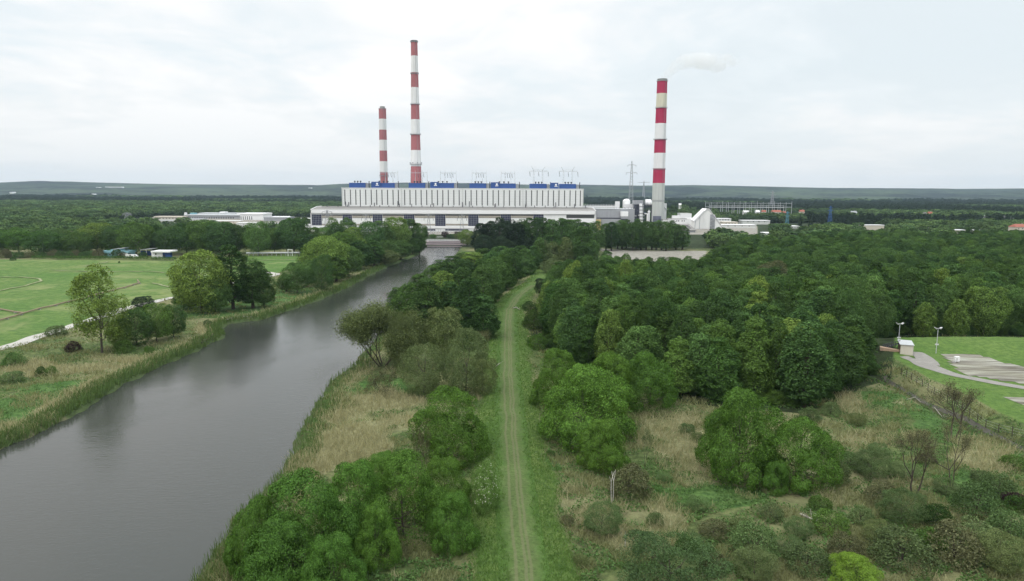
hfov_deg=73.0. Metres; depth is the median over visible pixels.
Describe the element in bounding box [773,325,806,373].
forest tree
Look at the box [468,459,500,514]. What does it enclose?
flowering bush
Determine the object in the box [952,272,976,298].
forest tree
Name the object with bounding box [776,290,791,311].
forest tree
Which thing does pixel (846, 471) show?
scrub bush
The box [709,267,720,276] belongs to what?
forest tree
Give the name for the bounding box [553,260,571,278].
forest tree
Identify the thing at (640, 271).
forest tree
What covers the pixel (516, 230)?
poplar tree
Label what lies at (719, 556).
scrub bush
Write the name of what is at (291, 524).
willow bush
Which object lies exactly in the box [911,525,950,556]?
scrub bush
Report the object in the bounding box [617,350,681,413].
willow bush
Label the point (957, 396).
bare tree
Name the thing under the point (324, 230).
bank tree
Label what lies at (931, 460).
scrub bush
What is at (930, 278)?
forest tree
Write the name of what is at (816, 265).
forest tree
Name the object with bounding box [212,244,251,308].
poplar tree
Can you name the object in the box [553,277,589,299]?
forest tree
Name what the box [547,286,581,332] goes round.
forest tree
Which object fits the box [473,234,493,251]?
dark tree
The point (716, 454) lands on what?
willow bush
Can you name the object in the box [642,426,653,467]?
bare sapling
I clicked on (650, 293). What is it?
forest tree
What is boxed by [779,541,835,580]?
scrub bush
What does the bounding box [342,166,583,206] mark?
boiler house
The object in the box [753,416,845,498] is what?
willow bush
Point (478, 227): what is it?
poplar tree
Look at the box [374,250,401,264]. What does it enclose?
bank bush
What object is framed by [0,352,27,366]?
meadow bush
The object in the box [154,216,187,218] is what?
cream building
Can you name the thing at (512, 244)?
dark tree
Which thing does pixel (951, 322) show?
spring tree
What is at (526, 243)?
dark tree
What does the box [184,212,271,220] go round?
factory
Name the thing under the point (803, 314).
forest tree
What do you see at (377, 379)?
twiggy bush
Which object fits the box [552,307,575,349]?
forest tree
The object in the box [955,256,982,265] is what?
spring tree
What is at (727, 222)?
warehouse
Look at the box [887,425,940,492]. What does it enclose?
bare tree
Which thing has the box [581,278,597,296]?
forest tree
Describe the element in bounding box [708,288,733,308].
forest tree
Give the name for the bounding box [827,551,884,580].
lime bush
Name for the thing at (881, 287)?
forest tree
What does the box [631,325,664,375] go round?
forest tree
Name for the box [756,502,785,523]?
scrub bush
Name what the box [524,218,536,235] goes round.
poplar tree
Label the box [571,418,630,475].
willow bush
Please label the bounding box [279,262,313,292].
alder tree
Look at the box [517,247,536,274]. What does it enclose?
birch tree
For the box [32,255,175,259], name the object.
hedge
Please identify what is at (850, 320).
forest tree
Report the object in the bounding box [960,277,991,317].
forest tree
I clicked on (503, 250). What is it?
birch tree
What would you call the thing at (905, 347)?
shed
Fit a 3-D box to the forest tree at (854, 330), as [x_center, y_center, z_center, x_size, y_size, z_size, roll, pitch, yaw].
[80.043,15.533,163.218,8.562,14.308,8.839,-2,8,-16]
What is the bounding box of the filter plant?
[632,199,651,223]
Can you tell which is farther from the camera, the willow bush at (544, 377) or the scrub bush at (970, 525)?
the willow bush at (544, 377)
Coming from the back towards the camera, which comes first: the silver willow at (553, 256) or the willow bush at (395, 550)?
the silver willow at (553, 256)
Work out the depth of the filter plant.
872.78 m
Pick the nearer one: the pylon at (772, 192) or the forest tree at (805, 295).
the forest tree at (805, 295)
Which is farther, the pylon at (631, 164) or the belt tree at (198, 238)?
the pylon at (631, 164)
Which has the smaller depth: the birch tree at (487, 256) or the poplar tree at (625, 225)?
the birch tree at (487, 256)
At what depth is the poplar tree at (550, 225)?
495.86 m
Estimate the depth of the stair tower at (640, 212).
863.48 m
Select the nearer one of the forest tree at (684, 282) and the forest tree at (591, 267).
the forest tree at (684, 282)
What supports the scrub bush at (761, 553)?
on the ground at (54, 285)
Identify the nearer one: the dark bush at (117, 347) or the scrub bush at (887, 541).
the scrub bush at (887, 541)
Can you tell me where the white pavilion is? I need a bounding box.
[151,250,177,257]
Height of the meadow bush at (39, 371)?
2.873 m
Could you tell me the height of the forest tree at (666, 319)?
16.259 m
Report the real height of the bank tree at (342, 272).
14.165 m
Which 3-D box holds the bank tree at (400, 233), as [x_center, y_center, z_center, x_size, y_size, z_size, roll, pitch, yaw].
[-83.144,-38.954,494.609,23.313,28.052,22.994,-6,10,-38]
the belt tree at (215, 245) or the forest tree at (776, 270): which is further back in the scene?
the belt tree at (215, 245)
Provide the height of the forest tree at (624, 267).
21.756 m
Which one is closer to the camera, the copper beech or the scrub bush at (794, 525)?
the scrub bush at (794, 525)
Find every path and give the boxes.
[0,277,42,290]
[56,270,163,272]
[495,285,550,580]
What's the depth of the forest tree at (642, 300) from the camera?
189.15 m
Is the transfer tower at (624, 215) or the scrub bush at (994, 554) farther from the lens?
the transfer tower at (624, 215)
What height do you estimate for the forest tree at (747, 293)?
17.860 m
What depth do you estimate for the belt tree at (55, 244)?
470.68 m
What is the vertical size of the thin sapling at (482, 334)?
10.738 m
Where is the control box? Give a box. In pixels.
[952,356,959,362]
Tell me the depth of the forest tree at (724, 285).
208.76 m
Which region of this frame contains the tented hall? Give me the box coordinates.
[263,216,293,220]
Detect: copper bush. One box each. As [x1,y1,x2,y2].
[62,341,82,351]
[998,491,1023,506]
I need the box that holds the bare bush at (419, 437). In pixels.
[412,422,436,466]
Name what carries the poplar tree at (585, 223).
on the ground at (54, 285)
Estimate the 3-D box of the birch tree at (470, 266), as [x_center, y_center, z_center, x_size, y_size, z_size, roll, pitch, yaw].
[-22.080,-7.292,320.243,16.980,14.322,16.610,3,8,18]
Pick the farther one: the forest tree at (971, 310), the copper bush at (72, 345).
the forest tree at (971, 310)
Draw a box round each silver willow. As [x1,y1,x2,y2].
[539,258,563,272]
[545,254,558,265]
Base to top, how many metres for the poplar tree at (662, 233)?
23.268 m
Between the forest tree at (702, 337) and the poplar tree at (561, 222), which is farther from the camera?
the poplar tree at (561, 222)
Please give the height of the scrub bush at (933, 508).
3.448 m
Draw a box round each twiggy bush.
[364,367,396,393]
[604,462,654,503]
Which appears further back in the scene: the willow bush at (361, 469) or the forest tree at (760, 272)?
the forest tree at (760, 272)
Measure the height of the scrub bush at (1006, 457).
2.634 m
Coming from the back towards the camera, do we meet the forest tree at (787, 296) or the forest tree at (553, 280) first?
the forest tree at (553, 280)
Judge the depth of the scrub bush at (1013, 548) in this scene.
86.28 m
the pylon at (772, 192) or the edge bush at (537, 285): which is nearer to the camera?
the edge bush at (537, 285)
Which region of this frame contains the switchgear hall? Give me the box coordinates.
[594,208,634,227]
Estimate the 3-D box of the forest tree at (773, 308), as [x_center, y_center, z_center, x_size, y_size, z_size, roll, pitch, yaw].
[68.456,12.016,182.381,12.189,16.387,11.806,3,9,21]
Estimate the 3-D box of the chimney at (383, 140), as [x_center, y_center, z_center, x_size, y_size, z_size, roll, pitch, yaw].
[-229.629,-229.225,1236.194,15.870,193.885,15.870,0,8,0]
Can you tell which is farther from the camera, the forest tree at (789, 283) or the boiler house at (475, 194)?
the boiler house at (475, 194)
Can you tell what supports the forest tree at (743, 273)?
on the ground at (54, 285)
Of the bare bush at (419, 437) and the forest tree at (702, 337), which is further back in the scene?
the forest tree at (702, 337)
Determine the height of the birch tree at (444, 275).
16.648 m
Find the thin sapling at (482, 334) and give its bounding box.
[477,330,488,348]
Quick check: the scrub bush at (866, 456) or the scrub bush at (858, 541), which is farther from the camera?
the scrub bush at (866, 456)
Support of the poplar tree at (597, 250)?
on the ground at (54, 285)
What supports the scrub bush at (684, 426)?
on the ground at (54, 285)
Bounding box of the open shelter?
[140,248,155,255]
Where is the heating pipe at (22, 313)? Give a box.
[0,279,140,319]
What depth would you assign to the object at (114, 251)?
463.92 m
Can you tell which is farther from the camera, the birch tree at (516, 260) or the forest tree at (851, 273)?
the birch tree at (516, 260)
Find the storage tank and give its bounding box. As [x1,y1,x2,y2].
[653,216,660,224]
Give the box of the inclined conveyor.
[692,210,703,228]
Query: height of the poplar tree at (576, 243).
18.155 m
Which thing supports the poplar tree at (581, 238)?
on the ground at (54, 285)
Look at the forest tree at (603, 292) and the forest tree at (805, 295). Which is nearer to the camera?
the forest tree at (805, 295)
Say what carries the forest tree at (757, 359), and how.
on the ground at (54, 285)
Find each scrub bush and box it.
[560,514,573,525]
[572,553,589,566]
[645,511,664,526]
[656,471,672,482]
[676,534,700,557]
[677,423,696,434]
[684,494,711,511]
[689,432,703,442]
[696,518,729,540]
[697,551,728,577]
[728,515,755,533]
[728,544,782,580]
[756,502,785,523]
[771,534,803,554]
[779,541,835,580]
[780,515,815,540]
[796,406,822,422]
[805,495,832,514]
[808,508,850,536]
[810,440,835,458]
[816,460,852,485]
[819,401,842,417]
[823,530,868,563]
[834,451,867,472]
[846,413,867,426]
[846,505,877,527]
[847,449,894,479]
[860,480,900,506]
[860,518,894,543]
[865,524,943,578]
[866,442,893,458]
[874,486,930,524]
[889,460,921,478]
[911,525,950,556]
[913,502,956,532]
[916,453,938,464]
[922,518,991,573]
[932,477,960,494]
[946,479,1005,519]
[951,515,1002,550]
[965,527,1023,576]
[969,470,992,481]
[976,472,1020,497]
[983,508,1023,541]
[996,454,1023,469]
[1001,539,1023,561]
[1003,494,1023,514]
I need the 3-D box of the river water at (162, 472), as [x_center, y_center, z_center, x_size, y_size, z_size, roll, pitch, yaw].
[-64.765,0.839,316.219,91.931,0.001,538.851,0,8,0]
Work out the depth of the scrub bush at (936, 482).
104.78 m
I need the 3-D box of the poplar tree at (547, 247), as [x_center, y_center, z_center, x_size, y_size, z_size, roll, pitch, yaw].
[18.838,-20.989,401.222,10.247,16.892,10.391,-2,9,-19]
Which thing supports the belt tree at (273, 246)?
on the ground at (54, 285)
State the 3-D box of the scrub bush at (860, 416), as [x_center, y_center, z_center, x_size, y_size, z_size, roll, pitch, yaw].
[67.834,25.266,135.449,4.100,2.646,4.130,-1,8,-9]
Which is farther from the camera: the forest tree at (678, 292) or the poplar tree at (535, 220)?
the poplar tree at (535, 220)
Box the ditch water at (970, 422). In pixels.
[883,376,1023,449]
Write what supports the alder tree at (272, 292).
on the ground at (54, 285)
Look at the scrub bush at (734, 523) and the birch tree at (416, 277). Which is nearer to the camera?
the scrub bush at (734, 523)
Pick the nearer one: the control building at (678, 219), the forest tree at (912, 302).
the forest tree at (912, 302)
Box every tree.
[0,227,35,252]
[0,229,10,250]
[20,230,61,254]
[35,229,63,247]
[46,233,75,251]
[58,231,95,252]
[64,263,130,353]
[73,222,116,251]
[97,225,130,249]
[103,320,134,345]
[114,307,156,344]
[115,221,155,253]
[136,302,174,340]
[139,224,165,250]
[151,227,183,249]
[159,304,187,336]
[166,223,203,252]
[166,249,233,313]
[171,268,198,307]
[184,220,217,250]
[195,276,233,312]
[200,222,236,253]
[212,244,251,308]
[218,223,252,251]
[232,258,270,307]
[241,221,271,254]
[249,271,279,306]
[263,228,282,251]
[273,217,311,253]
[276,273,294,290]
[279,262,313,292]
[293,260,320,286]
[295,227,322,245]
[296,235,350,278]
[297,234,320,252]
[307,254,334,290]
[313,227,335,244]
[323,254,351,281]
[324,224,344,239]
[325,217,339,239]
[326,232,357,255]
[338,246,364,276]
[339,217,357,232]
[341,227,366,254]
[349,240,375,266]
[354,221,385,251]
[365,240,385,265]
[369,221,396,249]
[375,240,401,259]
[382,217,412,249]
[391,240,412,259]
[401,219,421,246]
[403,238,422,253]
[407,274,426,298]
[409,277,445,322]
[413,223,427,244]
[414,234,426,252]
[420,265,441,278]
[422,307,465,366]
[424,270,458,305]
[428,259,449,271]
[434,281,464,314]
[442,278,499,335]
[443,256,468,268]
[449,259,476,278]
[453,252,473,262]
[457,229,474,244]
[459,252,483,265]
[466,295,500,336]
[467,232,478,245]
[469,263,499,306]
[470,223,488,248]
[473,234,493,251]
[478,251,500,271]
[479,223,495,239]
[481,259,502,298]
[487,246,507,259]
[489,217,508,241]
[489,256,508,292]
[491,236,510,252]
[497,247,517,266]
[498,241,517,248]
[498,251,516,287]
[500,220,512,237]
[504,248,524,279]
[507,221,525,243]
[513,239,523,246]
[515,241,530,248]
[516,219,531,240]
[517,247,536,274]
[519,236,534,248]
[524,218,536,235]
[527,246,542,268]
[528,217,540,240]
[531,237,547,267]
[532,217,551,248]
[536,280,551,312]
[537,282,566,332]
[538,240,552,267]
[538,275,554,307]
[543,219,562,250]
[543,279,556,307]
[544,264,561,280]
[544,280,568,312]
[545,300,562,336]
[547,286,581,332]
[548,242,558,258]
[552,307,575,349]
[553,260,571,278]
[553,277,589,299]
[553,296,580,333]
[554,218,571,242]
[555,240,568,261]
[556,304,590,359]
[557,237,574,259]
[562,260,583,285]
[566,219,576,235]
[568,219,582,240]
[568,238,583,259]
[568,266,586,287]
[570,225,596,259]
[570,293,584,308]
[571,313,603,363]
[575,222,591,239]
[576,242,593,261]
[578,295,601,350]
[579,260,608,289]
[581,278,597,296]
[586,221,605,254]
[588,240,599,260]
[589,307,625,362]
[591,278,613,306]
[593,268,611,286]
[593,308,626,369]
[596,296,630,322]
[597,276,614,297]
[599,223,613,249]
[601,295,620,306]
[602,264,618,280]
[604,222,620,250]
[609,267,619,279]
[610,282,632,294]
[610,283,633,298]
[611,221,624,248]
[611,291,633,339]
[612,325,660,377]
[616,273,630,283]
[618,220,628,248]
[618,259,633,278]
[618,289,644,307]
[623,219,633,247]
[623,307,655,358]
[623,312,649,338]
[624,222,640,250]
[626,273,640,292]
[628,276,654,297]
[628,294,650,321]
[629,269,645,279]
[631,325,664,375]
[632,270,666,295]
[633,218,642,248]
[633,222,647,249]
[640,221,654,249]
[643,290,677,330]
[644,222,659,249]
[644,288,658,310]
[645,267,665,283]
[648,278,657,287]
[651,220,661,249]
[653,312,675,369]
[655,222,671,249]
[656,265,673,288]
[657,221,674,250]
[661,335,698,392]
[665,276,683,291]
[665,276,686,290]
[665,305,697,362]
[667,286,691,310]
[668,220,676,240]
[670,224,685,249]
[674,225,690,249]
[674,268,683,276]
[674,304,686,329]
[675,332,719,392]
[676,279,690,299]
[676,298,693,316]
[677,280,709,301]
[679,269,692,282]
[682,299,705,333]
[683,317,710,343]
[684,285,703,302]
[689,299,711,330]
[694,301,732,335]
[694,323,724,359]
[697,275,712,295]
[698,317,742,378]
[703,271,721,283]
[707,277,723,292]
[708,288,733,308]
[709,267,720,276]
[709,278,734,298]
[715,299,732,318]
[718,295,752,311]
[727,310,753,376]
[728,274,744,288]
[728,313,777,394]
[729,271,748,288]
[729,279,738,293]
[733,289,753,309]
[735,288,751,296]
[738,278,754,290]
[739,329,777,389]
[741,275,773,301]
[742,290,769,310]
[743,304,774,329]
[744,271,766,281]
[745,281,765,298]
[748,303,774,331]
[756,268,771,276]
[757,260,787,275]
[761,300,788,319]
[761,318,793,393]
[762,305,783,321]
[763,276,786,290]
[765,316,783,327]
[766,281,789,319]
[767,267,781,276]
[772,317,815,340]
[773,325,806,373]
[775,321,835,406]
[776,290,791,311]
[782,272,799,305]
[783,276,796,304]
[787,260,810,276]
[788,291,813,315]
[788,305,823,340]
[790,299,815,316]
[792,278,820,310]
[797,276,805,281]
[803,273,818,291]
[806,261,830,276]
[806,289,831,316]
[810,271,828,280]
[810,313,837,338]
[813,285,835,313]
[818,328,848,392]
[819,293,839,324]
[823,318,844,330]
[824,327,865,386]
[826,271,840,281]
[827,302,854,327]
[830,288,870,329]
[831,284,841,294]
[835,273,869,306]
[835,326,868,383]
[839,314,877,374]
[840,270,861,282]
[846,287,868,322]
[856,273,889,301]
[859,289,879,334]
[863,261,885,283]
[864,275,889,322]
[865,290,896,337]
[868,268,885,282]
[876,272,894,287]
[876,289,911,331]
[885,278,905,317]
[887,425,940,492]
[895,268,926,322]
[897,281,929,333]
[911,302,936,336]
[917,283,954,327]
[917,377,984,438]
[917,419,973,488]
[923,276,939,320]
[928,268,957,313]
[934,277,959,329]
[942,299,970,336]
[951,274,964,316]
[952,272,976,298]
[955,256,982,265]
[956,288,983,327]
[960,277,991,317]
[960,286,1014,336]
[969,282,1013,331]
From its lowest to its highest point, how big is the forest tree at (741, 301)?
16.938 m
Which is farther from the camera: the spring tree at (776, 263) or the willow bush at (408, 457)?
the spring tree at (776, 263)
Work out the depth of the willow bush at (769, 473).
103.96 m
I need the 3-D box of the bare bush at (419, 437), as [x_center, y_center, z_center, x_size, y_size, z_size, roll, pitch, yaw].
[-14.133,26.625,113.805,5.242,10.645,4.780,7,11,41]
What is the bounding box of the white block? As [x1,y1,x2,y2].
[677,213,691,217]
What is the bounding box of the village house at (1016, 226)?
[1008,223,1023,230]
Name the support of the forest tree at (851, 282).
on the ground at (54, 285)
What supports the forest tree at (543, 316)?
on the ground at (54, 285)
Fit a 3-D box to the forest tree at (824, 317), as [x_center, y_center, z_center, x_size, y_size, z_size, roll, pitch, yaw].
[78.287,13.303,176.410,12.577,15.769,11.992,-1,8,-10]
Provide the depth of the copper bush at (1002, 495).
100.99 m
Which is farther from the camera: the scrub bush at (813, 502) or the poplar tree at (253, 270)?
the poplar tree at (253, 270)
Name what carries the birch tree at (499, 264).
on the ground at (54, 285)
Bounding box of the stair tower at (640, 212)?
[639,204,642,221]
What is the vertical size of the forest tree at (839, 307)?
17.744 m
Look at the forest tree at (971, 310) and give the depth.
223.82 m
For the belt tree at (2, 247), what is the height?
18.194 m
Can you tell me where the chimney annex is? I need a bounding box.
[664,203,666,218]
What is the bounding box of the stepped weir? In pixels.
[425,239,466,246]
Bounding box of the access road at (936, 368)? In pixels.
[900,356,1023,388]
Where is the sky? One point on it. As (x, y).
(766, 93)
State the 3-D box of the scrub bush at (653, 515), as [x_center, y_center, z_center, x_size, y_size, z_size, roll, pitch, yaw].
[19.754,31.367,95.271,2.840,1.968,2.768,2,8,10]
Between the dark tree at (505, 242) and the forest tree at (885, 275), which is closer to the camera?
the forest tree at (885, 275)
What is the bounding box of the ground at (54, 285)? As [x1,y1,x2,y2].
[0,181,1023,580]
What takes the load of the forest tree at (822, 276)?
on the ground at (54, 285)
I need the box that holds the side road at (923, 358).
[913,352,939,365]
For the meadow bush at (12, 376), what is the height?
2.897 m
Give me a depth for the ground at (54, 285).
160.40 m
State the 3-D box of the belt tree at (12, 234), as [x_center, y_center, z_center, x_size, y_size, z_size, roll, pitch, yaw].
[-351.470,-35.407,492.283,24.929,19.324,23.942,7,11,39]
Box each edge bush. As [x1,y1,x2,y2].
[520,301,537,310]
[521,309,540,330]
[526,333,548,349]
[534,278,545,295]
[546,449,554,456]
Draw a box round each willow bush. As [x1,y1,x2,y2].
[221,493,292,579]
[232,509,329,580]
[241,467,361,580]
[299,530,367,580]
[315,457,396,564]
[346,500,402,579]
[357,448,448,551]
[367,450,405,487]
[407,384,496,473]
[415,455,472,516]
[422,489,481,560]
[528,347,585,412]
[537,363,639,457]
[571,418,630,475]
[583,350,641,416]
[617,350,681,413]
[694,386,786,490]
[706,406,747,449]
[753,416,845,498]
[760,461,789,496]
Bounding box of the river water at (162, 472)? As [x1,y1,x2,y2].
[0,247,459,580]
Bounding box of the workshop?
[667,224,696,231]
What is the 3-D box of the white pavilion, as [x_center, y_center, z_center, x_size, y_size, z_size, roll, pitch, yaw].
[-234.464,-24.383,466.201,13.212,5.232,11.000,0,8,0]
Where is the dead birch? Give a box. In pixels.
[609,469,615,500]
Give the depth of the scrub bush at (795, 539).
87.28 m
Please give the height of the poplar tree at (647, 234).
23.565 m
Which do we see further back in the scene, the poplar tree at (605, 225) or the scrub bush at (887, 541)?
the poplar tree at (605, 225)
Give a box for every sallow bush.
[581,500,623,535]
[615,528,734,580]
[725,520,780,564]
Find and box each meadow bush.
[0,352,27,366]
[0,370,29,384]
[34,366,45,375]
[43,325,68,336]
[43,366,58,375]
[139,251,147,255]
[144,346,154,353]
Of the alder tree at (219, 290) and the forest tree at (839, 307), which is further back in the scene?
the alder tree at (219, 290)
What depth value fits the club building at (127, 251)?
467.16 m
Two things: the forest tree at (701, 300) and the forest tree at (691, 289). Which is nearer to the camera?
the forest tree at (701, 300)
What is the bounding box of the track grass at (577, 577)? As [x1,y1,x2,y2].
[465,266,585,580]
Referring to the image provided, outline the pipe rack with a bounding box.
[583,204,614,207]
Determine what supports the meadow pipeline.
on the ground at (54, 285)
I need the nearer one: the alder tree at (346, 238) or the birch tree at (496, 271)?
the birch tree at (496, 271)
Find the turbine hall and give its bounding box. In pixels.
[310,204,595,231]
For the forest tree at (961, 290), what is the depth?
234.54 m
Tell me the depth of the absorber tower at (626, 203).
886.75 m
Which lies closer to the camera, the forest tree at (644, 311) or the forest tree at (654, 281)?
the forest tree at (644, 311)
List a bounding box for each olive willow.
[386,310,418,371]
[397,341,452,395]
[438,327,490,394]
[465,352,498,395]
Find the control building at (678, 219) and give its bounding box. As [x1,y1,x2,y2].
[667,216,691,224]
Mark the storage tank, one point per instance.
(656, 218)
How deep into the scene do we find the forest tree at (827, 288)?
194.50 m
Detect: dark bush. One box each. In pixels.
[111,340,135,353]
[130,296,154,306]
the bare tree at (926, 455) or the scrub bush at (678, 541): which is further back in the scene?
the bare tree at (926, 455)
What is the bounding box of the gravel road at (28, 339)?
[0,297,171,349]
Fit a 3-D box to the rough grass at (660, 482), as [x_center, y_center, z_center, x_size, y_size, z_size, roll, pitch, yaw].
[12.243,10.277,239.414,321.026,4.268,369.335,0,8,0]
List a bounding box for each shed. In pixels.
[216,220,242,223]
[236,222,256,225]
[860,224,883,230]
[897,339,914,355]
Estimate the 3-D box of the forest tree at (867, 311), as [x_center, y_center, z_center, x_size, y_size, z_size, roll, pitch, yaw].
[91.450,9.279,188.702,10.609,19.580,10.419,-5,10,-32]
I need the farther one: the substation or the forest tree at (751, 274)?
the substation
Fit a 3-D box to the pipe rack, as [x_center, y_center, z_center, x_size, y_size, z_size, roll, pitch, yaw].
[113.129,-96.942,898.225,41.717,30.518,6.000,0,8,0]
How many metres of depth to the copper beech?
683.90 m
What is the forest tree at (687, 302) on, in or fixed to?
on the ground at (54, 285)
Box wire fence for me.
[901,368,1019,435]
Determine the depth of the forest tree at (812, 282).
202.60 m
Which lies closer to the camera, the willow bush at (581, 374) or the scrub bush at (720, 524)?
the scrub bush at (720, 524)
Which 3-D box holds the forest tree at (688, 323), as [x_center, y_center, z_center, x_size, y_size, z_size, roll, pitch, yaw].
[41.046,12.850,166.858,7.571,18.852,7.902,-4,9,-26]
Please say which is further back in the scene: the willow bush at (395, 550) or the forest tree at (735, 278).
the forest tree at (735, 278)
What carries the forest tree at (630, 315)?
on the ground at (54, 285)
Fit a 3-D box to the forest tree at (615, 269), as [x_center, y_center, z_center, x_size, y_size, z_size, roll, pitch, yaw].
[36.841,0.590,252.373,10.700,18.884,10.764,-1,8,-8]
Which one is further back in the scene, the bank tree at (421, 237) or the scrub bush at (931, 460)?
the bank tree at (421, 237)
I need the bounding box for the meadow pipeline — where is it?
[246,249,299,255]
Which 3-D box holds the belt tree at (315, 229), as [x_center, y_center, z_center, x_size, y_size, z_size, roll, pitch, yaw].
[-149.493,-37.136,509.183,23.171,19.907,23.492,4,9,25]
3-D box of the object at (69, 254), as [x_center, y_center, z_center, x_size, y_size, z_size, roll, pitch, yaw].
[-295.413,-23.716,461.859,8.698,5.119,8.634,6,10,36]
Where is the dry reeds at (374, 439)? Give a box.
[0,287,1020,580]
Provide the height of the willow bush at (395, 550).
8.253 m
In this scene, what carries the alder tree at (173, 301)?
on the ground at (54, 285)
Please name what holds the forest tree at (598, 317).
on the ground at (54, 285)
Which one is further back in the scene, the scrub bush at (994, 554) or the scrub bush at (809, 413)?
the scrub bush at (809, 413)
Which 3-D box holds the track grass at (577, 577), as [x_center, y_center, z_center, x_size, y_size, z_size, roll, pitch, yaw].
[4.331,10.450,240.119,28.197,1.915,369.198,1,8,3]
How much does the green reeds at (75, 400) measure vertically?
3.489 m
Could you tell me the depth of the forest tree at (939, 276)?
229.30 m
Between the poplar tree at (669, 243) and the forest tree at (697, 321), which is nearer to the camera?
the forest tree at (697, 321)
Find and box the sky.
[0,0,1023,188]
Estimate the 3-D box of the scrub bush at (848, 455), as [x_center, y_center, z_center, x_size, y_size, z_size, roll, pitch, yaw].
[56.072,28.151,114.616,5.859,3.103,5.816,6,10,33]
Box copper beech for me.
[441,231,448,237]
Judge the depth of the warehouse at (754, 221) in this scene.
1005.85 m
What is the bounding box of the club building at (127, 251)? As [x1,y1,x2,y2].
[103,247,136,257]
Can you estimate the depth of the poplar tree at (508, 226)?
528.19 m
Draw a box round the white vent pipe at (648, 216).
[644,210,649,221]
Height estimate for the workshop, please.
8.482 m
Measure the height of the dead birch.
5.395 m
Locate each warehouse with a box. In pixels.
[717,218,730,220]
[719,221,737,223]
[721,224,755,227]
[739,220,769,223]
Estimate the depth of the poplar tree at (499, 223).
497.26 m
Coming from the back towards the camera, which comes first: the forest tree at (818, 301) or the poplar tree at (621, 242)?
the poplar tree at (621, 242)
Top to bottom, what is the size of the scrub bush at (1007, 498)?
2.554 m
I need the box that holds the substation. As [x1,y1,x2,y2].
[705,201,791,213]
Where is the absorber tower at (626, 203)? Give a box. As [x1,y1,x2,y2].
[615,199,633,208]
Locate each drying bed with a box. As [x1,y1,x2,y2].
[941,354,1023,383]
[1005,397,1023,404]
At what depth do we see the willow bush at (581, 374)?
122.69 m
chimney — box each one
[379,106,387,182]
[410,40,421,182]
[652,78,667,222]
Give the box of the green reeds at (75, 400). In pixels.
[0,264,386,580]
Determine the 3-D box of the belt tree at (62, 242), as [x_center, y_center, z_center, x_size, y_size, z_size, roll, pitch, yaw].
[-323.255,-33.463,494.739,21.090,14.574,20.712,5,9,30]
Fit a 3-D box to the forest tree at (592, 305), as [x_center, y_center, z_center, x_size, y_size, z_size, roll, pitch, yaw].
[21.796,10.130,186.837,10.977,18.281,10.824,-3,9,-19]
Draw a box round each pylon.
[321,210,330,225]
[628,162,634,208]
[638,182,649,197]
[769,191,775,204]
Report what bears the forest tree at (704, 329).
on the ground at (54, 285)
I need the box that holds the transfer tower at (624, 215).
[620,211,627,220]
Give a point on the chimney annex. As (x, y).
(665, 207)
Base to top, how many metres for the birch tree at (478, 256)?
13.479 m
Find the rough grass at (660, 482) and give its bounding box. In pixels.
[0,266,1023,580]
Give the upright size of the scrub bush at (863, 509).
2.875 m
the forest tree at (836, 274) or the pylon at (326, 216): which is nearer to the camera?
the forest tree at (836, 274)
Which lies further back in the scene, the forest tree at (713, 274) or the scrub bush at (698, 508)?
the forest tree at (713, 274)
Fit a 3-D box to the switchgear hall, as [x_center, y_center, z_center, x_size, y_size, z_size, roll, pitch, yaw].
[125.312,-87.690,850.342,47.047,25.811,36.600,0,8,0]
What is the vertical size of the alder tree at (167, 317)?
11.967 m
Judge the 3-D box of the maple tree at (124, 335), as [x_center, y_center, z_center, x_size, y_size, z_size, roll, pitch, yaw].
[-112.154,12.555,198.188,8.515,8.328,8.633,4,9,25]
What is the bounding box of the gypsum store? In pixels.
[691,208,722,228]
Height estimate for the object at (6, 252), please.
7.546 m

